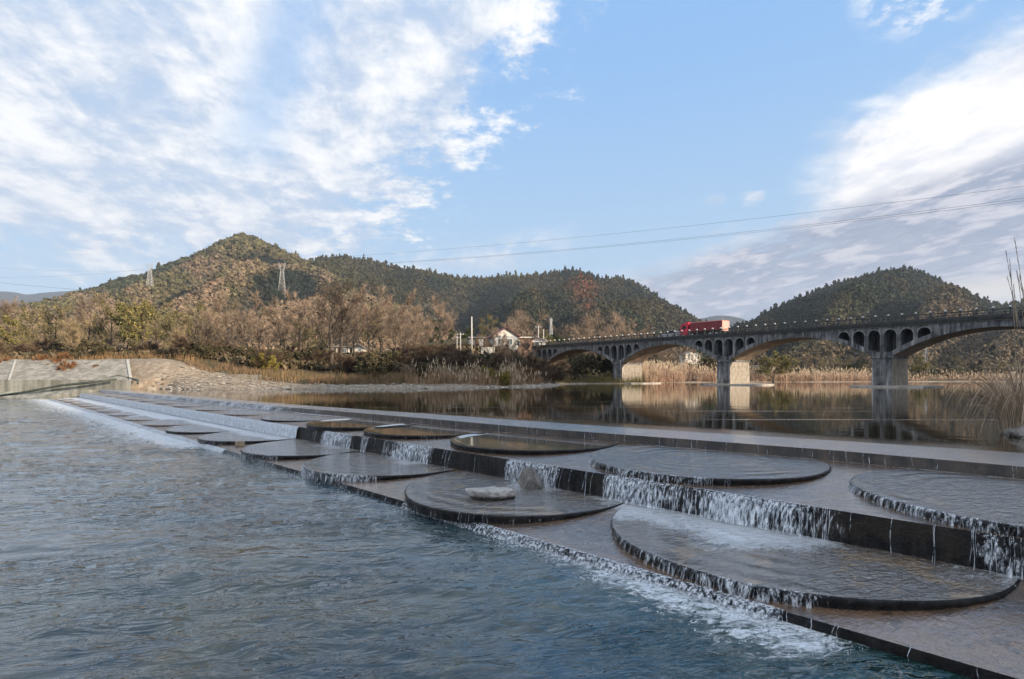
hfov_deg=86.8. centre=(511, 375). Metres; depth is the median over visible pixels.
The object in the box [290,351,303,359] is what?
bush
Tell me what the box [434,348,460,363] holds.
bush
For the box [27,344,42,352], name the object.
bush
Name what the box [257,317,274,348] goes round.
bare tree
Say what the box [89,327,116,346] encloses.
tree
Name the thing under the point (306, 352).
bush
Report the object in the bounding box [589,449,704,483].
falling water
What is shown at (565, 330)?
bare tree
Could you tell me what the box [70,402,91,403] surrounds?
round slab
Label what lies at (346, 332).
bare tree
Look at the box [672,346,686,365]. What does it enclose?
bare tree
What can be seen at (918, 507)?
falling water
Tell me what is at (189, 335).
bare tree
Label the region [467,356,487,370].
bush
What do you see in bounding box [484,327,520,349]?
house
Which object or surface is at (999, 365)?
tree
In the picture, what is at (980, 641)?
weir
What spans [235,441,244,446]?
stone block
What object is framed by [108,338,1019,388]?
ground
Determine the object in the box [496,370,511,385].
bush
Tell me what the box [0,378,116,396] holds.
pipe
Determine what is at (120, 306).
tree
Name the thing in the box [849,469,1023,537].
round slab
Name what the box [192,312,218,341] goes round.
bare tree
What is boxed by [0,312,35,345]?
tree
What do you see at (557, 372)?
bush
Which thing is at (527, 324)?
bare tree
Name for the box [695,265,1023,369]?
forest
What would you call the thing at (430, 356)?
bush
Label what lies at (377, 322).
bare tree
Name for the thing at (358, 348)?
house
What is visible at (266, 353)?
bush
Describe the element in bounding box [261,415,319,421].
round slab
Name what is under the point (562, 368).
bush
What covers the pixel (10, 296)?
hill
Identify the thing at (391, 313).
bare tree
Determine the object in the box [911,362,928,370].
bush
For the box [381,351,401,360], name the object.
bush
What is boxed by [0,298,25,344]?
bare tree
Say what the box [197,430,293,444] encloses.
round slab
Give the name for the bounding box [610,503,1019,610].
round slab
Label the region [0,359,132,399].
revetment
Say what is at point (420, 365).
bush
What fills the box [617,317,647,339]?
bare tree
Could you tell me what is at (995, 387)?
pampas grass
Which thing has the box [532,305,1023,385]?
arch bridge
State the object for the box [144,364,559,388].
gravel
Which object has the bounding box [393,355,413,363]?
bush
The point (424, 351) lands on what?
bush
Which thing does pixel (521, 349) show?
bare tree
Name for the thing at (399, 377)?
grass
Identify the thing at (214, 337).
tree
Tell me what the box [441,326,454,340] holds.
tree
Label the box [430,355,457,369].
bush
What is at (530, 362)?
bush
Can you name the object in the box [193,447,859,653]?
foam
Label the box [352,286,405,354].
bare tree
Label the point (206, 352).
bush
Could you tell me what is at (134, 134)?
sky
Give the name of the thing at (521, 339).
house
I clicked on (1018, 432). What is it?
rock
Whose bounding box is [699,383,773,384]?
concrete slab
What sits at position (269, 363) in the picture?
bush
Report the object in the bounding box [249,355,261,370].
bush
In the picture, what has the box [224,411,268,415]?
round slab
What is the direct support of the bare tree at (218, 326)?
on the ground at (145, 371)
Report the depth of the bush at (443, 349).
101.04 m
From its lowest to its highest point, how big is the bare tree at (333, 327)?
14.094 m
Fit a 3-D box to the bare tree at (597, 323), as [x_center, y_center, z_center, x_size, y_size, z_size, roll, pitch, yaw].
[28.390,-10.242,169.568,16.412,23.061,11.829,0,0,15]
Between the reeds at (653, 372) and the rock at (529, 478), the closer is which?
the rock at (529, 478)
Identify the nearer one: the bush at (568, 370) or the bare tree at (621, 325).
the bush at (568, 370)
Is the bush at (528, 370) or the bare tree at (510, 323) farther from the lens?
the bare tree at (510, 323)
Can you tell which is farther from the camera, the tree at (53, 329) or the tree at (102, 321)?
the tree at (53, 329)
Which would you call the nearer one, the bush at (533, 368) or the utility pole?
the bush at (533, 368)
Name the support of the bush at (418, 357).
on the ground at (145, 371)
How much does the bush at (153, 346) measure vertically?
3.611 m
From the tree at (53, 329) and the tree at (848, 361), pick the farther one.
the tree at (848, 361)
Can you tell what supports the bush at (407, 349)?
on the ground at (145, 371)
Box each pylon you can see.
[146,263,153,286]
[278,263,285,299]
[549,319,552,334]
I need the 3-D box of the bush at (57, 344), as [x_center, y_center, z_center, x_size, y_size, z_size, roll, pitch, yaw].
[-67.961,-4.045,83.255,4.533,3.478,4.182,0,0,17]
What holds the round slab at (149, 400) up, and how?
on the weir
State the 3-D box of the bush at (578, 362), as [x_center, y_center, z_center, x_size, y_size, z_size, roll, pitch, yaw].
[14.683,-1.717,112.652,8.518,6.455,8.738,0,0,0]
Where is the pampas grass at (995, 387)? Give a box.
[950,356,1023,420]
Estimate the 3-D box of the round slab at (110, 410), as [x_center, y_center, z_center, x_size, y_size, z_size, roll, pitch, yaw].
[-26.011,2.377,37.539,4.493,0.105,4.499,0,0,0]
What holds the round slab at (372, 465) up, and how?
on the weir
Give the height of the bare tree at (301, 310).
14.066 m
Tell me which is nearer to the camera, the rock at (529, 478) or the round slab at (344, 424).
the rock at (529, 478)
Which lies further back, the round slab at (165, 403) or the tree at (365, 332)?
the tree at (365, 332)
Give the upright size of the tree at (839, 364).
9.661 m
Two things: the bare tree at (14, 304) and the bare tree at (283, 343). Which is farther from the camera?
the bare tree at (283, 343)
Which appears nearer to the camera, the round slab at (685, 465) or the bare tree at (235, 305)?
the round slab at (685, 465)
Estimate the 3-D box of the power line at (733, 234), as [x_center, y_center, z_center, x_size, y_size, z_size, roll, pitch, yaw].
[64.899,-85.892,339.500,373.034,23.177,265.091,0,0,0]
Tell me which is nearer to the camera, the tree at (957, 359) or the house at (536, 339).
the house at (536, 339)
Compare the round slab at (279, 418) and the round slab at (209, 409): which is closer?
the round slab at (279, 418)
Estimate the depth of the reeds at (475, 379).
71.98 m
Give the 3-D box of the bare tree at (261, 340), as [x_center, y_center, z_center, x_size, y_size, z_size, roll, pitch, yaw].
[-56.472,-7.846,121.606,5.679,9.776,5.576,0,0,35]
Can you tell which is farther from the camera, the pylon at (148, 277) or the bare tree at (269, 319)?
the pylon at (148, 277)
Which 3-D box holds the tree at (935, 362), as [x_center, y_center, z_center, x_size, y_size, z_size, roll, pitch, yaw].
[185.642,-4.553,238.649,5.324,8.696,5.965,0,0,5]
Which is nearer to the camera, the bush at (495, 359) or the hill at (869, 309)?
the bush at (495, 359)
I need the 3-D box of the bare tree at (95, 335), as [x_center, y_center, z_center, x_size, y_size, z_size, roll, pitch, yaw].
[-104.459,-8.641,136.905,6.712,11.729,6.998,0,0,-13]
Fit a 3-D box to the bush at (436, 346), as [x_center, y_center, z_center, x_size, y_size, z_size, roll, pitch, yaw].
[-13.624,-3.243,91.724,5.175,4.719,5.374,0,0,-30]
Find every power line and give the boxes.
[313,186,1021,258]
[375,198,1021,263]
[382,201,1017,263]
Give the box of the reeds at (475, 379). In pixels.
[403,356,551,385]
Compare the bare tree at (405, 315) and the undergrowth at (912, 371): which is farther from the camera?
the undergrowth at (912, 371)
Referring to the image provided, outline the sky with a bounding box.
[0,0,1023,320]
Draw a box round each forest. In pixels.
[0,232,463,351]
[305,253,767,365]
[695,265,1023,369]
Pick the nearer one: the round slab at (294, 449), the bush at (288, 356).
the round slab at (294, 449)
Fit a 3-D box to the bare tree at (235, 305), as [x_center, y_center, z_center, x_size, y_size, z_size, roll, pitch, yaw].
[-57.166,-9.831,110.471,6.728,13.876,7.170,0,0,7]
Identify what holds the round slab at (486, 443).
on the weir
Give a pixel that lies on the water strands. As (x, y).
(644, 502)
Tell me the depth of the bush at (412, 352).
80.63 m
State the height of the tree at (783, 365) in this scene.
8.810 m
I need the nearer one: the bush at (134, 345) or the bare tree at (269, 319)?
the bush at (134, 345)
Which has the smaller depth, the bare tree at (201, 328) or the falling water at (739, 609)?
the falling water at (739, 609)
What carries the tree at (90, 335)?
on the ground at (145, 371)
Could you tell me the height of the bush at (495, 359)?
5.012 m
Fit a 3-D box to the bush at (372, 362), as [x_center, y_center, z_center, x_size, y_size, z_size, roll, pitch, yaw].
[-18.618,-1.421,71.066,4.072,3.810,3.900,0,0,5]
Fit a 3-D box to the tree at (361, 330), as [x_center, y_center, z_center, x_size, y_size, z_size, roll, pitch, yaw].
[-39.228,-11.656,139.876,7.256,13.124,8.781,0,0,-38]
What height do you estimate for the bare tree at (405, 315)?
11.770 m
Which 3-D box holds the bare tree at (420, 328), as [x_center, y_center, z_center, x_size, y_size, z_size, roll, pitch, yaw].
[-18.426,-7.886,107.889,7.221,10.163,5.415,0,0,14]
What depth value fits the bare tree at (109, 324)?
132.26 m
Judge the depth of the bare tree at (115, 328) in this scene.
109.75 m
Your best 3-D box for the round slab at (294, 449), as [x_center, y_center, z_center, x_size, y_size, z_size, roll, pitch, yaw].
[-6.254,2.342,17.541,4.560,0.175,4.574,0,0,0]
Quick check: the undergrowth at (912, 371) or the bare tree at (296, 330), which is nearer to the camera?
the bare tree at (296, 330)
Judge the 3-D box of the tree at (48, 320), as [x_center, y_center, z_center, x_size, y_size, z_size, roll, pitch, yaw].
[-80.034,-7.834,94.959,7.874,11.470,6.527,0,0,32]
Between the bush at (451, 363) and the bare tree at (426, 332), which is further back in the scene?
the bare tree at (426, 332)
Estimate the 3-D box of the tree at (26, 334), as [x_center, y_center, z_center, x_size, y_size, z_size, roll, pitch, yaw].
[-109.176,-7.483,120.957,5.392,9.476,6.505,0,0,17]
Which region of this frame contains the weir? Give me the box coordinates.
[52,389,1023,678]
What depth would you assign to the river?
26.53 m
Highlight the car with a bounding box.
[658,330,679,336]
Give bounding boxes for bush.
[0,340,8,355]
[0,345,11,353]
[7,343,33,352]
[13,342,39,353]
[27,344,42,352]
[29,337,60,350]
[32,353,49,360]
[43,349,55,352]
[47,351,73,363]
[50,346,64,352]
[53,340,78,347]
[54,360,77,370]
[60,337,104,357]
[60,346,82,358]
[89,344,114,355]
[125,340,151,351]
[133,342,162,350]
[152,349,164,356]
[170,334,195,354]
[178,339,213,357]
[193,345,214,358]
[202,339,221,348]
[211,345,222,353]
[214,341,232,351]
[223,345,238,351]
[235,346,256,358]
[248,347,286,368]
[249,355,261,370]
[258,352,282,370]
[269,349,293,365]
[284,344,298,354]
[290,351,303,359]
[296,345,324,358]
[304,346,326,360]
[309,348,336,365]
[332,352,357,373]
[352,352,385,375]
[355,350,371,358]
[377,360,399,372]
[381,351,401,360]
[390,347,402,353]
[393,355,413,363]
[397,350,415,361]
[399,342,424,354]
[402,350,424,363]
[406,344,435,361]
[413,362,433,378]
[424,351,448,366]
[425,344,442,352]
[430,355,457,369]
[431,342,452,351]
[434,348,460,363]
[444,345,472,364]
[454,355,468,365]
[466,353,490,364]
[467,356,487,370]
[475,356,496,367]
[480,350,504,368]
[481,365,495,382]
[485,352,519,373]
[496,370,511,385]
[509,356,526,371]
[516,355,558,382]
[516,366,538,379]
[518,366,537,382]
[547,369,568,381]
[549,364,568,383]
[554,360,572,376]
[566,353,602,376]
[595,359,612,376]
[683,362,707,372]
[695,357,716,370]
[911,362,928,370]
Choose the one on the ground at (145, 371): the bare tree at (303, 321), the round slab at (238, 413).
the bare tree at (303, 321)
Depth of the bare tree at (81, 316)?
89.58 m
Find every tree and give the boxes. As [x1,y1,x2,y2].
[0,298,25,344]
[0,298,25,348]
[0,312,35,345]
[5,313,29,345]
[12,324,38,345]
[14,305,50,343]
[27,323,52,349]
[30,317,70,345]
[36,302,83,347]
[37,320,64,346]
[53,316,92,347]
[56,292,109,342]
[79,320,100,343]
[84,291,137,346]
[84,320,106,343]
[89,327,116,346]
[101,309,122,348]
[108,300,150,350]
[109,317,149,349]
[115,297,158,343]
[137,298,174,348]
[139,321,161,343]
[141,323,168,349]
[156,310,190,344]
[159,309,193,338]
[164,324,187,349]
[181,318,196,342]
[182,300,223,343]
[184,305,222,341]
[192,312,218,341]
[193,307,228,343]
[200,291,247,343]
[213,299,246,345]
[213,322,244,343]
[228,313,258,348]
[235,290,284,349]
[237,328,260,348]
[246,323,267,349]
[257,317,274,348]
[259,307,294,348]
[260,295,294,350]
[268,310,296,350]
[273,287,325,350]
[287,301,321,345]
[287,313,304,343]
[290,319,317,349]
[304,293,333,346]
[309,320,328,346]
[311,279,357,363]
[318,302,350,352]
[320,280,372,355]
[329,281,371,355]
[332,307,361,352]
[334,320,351,345]
[346,294,387,351]
[351,312,371,345]
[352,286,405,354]
[361,314,383,351]
[369,304,393,350]
[377,304,412,350]
[381,295,408,343]
[386,309,413,345]
[389,312,424,353]
[395,304,421,345]
[396,288,424,344]
[408,317,434,346]
[409,312,435,345]
[421,293,457,345]
[424,319,442,342]
[436,310,455,340]
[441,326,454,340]
[458,327,474,338]
[477,313,499,336]
[478,324,511,353]
[489,316,516,332]
[491,329,509,353]
[499,339,514,356]
[500,309,532,336]
[502,341,518,358]
[507,331,540,363]
[514,339,531,357]
[516,309,550,337]
[539,329,556,343]
[546,322,574,341]
[547,334,565,343]
[569,312,597,354]
[578,308,620,359]
[593,354,608,376]
[603,312,636,339]
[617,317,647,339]
[634,324,652,363]
[657,347,679,365]
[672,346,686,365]
[686,348,703,363]
[749,355,773,374]
[755,350,796,381]
[761,354,775,366]
[773,358,799,379]
[801,354,813,365]
[817,357,828,367]
[834,355,844,368]
[842,364,854,369]
[844,358,853,368]
[852,359,867,368]
[910,352,931,367]
[928,357,937,367]
[950,355,963,367]
[995,360,1006,369]
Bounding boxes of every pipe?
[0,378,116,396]
[111,375,138,383]
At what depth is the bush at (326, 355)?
77.27 m
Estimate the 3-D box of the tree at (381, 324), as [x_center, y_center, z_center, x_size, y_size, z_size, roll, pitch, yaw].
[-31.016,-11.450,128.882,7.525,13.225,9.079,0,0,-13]
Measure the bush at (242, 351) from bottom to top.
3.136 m
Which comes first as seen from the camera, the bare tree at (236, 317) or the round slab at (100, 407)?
the round slab at (100, 407)
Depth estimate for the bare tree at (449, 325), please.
113.13 m
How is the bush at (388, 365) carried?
on the ground at (145, 371)
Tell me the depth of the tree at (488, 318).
148.56 m
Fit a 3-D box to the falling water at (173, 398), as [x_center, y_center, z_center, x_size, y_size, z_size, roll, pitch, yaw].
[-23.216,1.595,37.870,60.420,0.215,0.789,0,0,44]
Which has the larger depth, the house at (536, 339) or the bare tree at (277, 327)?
the house at (536, 339)
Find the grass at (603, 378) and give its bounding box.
[551,372,655,383]
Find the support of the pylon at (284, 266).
on the hill at (245, 289)
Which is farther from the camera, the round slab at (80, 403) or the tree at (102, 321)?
the tree at (102, 321)
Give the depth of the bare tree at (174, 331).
79.63 m
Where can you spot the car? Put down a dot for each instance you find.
(671, 332)
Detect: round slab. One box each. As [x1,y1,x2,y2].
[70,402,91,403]
[78,404,98,405]
[87,406,109,408]
[96,409,123,411]
[108,412,138,415]
[123,416,161,420]
[139,399,158,401]
[142,419,199,426]
[155,402,178,403]
[165,424,232,433]
[173,404,200,406]
[196,407,232,410]
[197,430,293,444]
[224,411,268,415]
[240,439,359,460]
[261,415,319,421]
[303,451,455,480]
[306,418,418,430]
[363,423,494,438]
[404,471,624,524]
[450,431,618,454]
[590,445,831,485]
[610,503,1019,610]
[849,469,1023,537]
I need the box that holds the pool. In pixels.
[0,399,975,678]
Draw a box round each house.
[328,346,351,352]
[350,344,366,351]
[466,337,484,346]
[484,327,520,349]
[518,337,531,356]
[532,336,547,355]
[678,351,700,365]
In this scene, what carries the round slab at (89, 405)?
on the weir
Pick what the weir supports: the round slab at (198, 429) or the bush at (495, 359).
the round slab at (198, 429)
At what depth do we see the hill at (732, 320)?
2886.87 m
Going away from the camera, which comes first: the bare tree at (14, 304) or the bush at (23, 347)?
the bush at (23, 347)
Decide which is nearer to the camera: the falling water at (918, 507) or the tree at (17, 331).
the falling water at (918, 507)
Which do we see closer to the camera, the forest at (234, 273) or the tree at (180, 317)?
the tree at (180, 317)
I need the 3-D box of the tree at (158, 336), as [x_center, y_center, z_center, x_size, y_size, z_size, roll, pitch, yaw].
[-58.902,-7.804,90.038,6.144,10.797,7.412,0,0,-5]
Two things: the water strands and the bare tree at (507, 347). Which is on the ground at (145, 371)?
the bare tree at (507, 347)
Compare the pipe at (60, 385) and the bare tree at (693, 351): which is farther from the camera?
the bare tree at (693, 351)
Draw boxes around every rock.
[465,486,515,500]
[518,466,542,489]
[1007,425,1023,437]
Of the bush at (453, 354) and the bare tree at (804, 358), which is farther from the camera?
the bare tree at (804, 358)
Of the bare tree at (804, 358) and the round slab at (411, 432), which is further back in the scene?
the bare tree at (804, 358)
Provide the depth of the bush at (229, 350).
82.93 m
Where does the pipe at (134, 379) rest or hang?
on the revetment
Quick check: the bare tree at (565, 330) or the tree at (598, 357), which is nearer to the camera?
the tree at (598, 357)
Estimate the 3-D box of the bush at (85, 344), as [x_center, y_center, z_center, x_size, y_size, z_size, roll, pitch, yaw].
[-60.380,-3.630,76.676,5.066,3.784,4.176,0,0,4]
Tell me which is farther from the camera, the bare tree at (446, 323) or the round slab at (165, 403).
the bare tree at (446, 323)
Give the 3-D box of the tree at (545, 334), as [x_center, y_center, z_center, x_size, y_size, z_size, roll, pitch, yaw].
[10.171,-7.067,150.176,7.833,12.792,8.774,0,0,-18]
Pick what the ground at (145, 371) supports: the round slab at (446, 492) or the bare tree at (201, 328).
the bare tree at (201, 328)
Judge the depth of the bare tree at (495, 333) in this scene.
105.79 m
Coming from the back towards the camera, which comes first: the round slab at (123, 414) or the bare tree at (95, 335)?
the bare tree at (95, 335)
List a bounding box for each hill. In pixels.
[0,290,77,304]
[36,249,389,344]
[359,269,759,368]
[700,316,748,326]
[783,281,999,355]
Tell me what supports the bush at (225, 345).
on the ground at (145, 371)
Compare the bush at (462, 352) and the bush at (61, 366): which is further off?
the bush at (462, 352)
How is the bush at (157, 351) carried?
on the ground at (145, 371)
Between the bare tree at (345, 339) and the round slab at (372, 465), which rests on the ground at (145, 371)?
the bare tree at (345, 339)
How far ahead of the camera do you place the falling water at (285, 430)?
9.92 m
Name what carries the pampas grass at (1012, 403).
on the ground at (145, 371)
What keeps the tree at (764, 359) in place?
on the ground at (145, 371)
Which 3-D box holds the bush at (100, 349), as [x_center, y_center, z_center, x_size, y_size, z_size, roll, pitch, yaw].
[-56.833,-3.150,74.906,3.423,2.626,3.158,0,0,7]
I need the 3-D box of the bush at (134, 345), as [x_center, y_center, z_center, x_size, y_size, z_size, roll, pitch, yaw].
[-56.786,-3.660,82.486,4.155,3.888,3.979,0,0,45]
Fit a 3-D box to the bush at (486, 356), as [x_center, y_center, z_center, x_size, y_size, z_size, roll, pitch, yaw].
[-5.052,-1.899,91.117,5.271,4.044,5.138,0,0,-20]
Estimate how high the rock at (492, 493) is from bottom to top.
0.348 m
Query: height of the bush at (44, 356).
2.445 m
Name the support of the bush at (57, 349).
on the ground at (145, 371)
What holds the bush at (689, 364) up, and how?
on the ground at (145, 371)
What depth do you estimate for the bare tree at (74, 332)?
78.86 m
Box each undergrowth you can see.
[0,343,587,379]
[565,362,1022,378]
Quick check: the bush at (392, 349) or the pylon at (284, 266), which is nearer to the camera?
the bush at (392, 349)
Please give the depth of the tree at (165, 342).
148.78 m
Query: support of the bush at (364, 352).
on the ground at (145, 371)
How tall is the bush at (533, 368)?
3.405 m
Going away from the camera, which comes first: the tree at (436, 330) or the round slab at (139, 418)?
the round slab at (139, 418)
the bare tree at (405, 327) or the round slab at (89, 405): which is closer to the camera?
the round slab at (89, 405)
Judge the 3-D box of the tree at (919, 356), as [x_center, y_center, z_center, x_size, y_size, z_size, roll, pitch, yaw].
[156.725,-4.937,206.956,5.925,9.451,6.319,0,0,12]
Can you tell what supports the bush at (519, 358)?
on the ground at (145, 371)
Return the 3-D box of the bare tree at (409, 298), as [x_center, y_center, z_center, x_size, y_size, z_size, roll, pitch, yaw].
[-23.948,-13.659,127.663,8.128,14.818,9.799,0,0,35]
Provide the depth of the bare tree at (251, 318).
93.42 m
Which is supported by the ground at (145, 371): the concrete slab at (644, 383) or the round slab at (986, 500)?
the concrete slab at (644, 383)
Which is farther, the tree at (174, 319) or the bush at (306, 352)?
the tree at (174, 319)
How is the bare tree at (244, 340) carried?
on the ground at (145, 371)
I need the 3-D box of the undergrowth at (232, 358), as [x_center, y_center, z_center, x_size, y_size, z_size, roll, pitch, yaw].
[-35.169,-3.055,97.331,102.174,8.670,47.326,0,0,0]
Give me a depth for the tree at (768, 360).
216.13 m
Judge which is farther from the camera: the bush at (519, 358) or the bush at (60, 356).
the bush at (519, 358)
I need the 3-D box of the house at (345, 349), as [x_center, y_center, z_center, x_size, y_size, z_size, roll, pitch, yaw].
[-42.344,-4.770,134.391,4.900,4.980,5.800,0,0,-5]
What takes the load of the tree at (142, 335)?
on the ground at (145, 371)
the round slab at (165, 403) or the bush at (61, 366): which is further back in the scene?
the bush at (61, 366)
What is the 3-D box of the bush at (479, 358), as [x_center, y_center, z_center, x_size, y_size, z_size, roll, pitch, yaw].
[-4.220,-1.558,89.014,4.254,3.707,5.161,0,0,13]
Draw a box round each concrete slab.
[627,382,660,383]
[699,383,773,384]
[850,385,943,387]
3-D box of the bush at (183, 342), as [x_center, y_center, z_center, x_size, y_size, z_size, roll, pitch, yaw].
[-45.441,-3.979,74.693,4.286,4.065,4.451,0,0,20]
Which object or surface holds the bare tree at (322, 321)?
on the ground at (145, 371)
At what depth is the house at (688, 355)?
215.24 m
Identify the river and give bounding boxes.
[116,382,1023,452]
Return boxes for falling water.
[50,399,781,623]
[79,393,1021,577]
[102,390,313,412]
[301,465,375,482]
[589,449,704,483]
[609,514,815,607]
[849,484,996,532]
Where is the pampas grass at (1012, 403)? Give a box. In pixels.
[919,238,1023,434]
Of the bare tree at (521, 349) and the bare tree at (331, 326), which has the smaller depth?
the bare tree at (331, 326)
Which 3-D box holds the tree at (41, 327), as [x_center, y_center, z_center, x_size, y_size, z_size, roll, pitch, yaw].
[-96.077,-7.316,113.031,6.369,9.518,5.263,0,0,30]
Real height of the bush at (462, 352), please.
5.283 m
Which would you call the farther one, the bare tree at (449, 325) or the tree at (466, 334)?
the tree at (466, 334)
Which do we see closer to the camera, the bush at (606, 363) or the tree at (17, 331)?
the bush at (606, 363)
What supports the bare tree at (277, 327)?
on the ground at (145, 371)
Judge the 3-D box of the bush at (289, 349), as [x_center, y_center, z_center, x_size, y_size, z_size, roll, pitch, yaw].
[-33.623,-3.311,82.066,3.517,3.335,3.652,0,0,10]
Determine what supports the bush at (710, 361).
on the ground at (145, 371)
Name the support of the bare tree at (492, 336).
on the ground at (145, 371)
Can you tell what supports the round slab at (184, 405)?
on the weir
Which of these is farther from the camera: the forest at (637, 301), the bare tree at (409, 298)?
the forest at (637, 301)
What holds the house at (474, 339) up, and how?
on the ground at (145, 371)
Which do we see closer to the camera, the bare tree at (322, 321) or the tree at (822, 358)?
the bare tree at (322, 321)
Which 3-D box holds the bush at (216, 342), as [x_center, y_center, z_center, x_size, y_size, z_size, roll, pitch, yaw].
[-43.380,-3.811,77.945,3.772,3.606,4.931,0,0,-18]
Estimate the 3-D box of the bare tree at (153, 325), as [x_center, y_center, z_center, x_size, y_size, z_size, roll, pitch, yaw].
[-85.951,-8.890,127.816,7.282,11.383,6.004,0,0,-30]
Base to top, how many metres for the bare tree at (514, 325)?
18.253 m
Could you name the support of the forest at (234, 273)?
on the hill at (245, 289)
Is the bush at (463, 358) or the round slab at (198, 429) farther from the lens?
the bush at (463, 358)
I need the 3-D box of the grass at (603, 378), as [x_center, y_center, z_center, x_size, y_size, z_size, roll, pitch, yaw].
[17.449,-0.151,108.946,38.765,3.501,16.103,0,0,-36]
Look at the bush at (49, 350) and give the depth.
75.85 m
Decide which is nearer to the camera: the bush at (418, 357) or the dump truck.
the bush at (418, 357)
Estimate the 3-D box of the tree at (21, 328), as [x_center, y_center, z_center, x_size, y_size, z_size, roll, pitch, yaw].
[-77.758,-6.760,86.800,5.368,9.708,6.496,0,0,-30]
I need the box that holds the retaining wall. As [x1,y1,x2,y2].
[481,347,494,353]
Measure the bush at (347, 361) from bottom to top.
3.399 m
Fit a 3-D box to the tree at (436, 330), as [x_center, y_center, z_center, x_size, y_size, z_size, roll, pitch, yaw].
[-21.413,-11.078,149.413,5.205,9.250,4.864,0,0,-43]
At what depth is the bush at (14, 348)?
79.01 m
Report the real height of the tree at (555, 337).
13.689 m
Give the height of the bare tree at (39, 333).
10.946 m
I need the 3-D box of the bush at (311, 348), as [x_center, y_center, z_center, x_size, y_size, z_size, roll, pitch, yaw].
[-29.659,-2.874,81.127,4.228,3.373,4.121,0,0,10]
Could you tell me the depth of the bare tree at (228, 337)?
125.97 m
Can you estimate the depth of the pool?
6.22 m
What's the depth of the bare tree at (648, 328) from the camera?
178.83 m
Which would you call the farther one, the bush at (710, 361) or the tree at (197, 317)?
the bush at (710, 361)
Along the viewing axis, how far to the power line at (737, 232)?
295.63 m
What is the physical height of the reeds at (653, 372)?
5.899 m
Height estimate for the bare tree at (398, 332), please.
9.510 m
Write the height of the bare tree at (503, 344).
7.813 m
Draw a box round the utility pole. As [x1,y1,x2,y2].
[471,316,472,353]
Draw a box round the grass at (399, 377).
[0,350,480,384]
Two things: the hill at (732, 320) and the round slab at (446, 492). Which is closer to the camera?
the round slab at (446, 492)
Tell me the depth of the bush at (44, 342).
83.34 m
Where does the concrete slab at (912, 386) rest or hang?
in the river
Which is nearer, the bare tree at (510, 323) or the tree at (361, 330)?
the tree at (361, 330)
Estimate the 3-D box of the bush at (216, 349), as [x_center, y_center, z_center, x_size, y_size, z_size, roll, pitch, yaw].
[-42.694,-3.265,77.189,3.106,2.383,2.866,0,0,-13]
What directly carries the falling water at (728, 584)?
on the weir
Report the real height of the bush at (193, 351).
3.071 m
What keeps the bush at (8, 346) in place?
on the ground at (145, 371)
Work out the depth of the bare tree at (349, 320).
79.47 m
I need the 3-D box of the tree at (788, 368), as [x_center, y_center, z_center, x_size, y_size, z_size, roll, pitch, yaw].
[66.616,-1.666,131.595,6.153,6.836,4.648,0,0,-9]
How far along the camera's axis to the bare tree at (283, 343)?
124.43 m
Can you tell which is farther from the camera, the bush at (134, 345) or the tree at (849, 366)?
the tree at (849, 366)
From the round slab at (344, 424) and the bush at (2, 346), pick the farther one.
the bush at (2, 346)
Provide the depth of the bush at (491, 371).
73.51 m
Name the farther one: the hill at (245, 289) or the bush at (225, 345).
the hill at (245, 289)
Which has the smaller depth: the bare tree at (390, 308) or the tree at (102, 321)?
the tree at (102, 321)
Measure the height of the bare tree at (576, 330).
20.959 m
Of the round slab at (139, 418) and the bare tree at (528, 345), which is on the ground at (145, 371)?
the bare tree at (528, 345)
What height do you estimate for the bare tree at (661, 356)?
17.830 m
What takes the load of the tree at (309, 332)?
on the ground at (145, 371)
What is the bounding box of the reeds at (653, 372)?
[642,360,1022,382]
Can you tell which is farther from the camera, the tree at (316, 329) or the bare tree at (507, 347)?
the tree at (316, 329)
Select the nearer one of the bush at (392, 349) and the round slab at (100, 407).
the round slab at (100, 407)
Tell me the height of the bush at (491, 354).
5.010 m
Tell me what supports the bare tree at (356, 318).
on the ground at (145, 371)
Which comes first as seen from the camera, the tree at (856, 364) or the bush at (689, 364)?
the bush at (689, 364)
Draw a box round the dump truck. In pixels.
[679,320,728,335]
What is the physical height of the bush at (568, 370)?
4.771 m
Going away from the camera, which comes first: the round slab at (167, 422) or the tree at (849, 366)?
the round slab at (167, 422)
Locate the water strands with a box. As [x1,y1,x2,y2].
[135,404,1023,674]

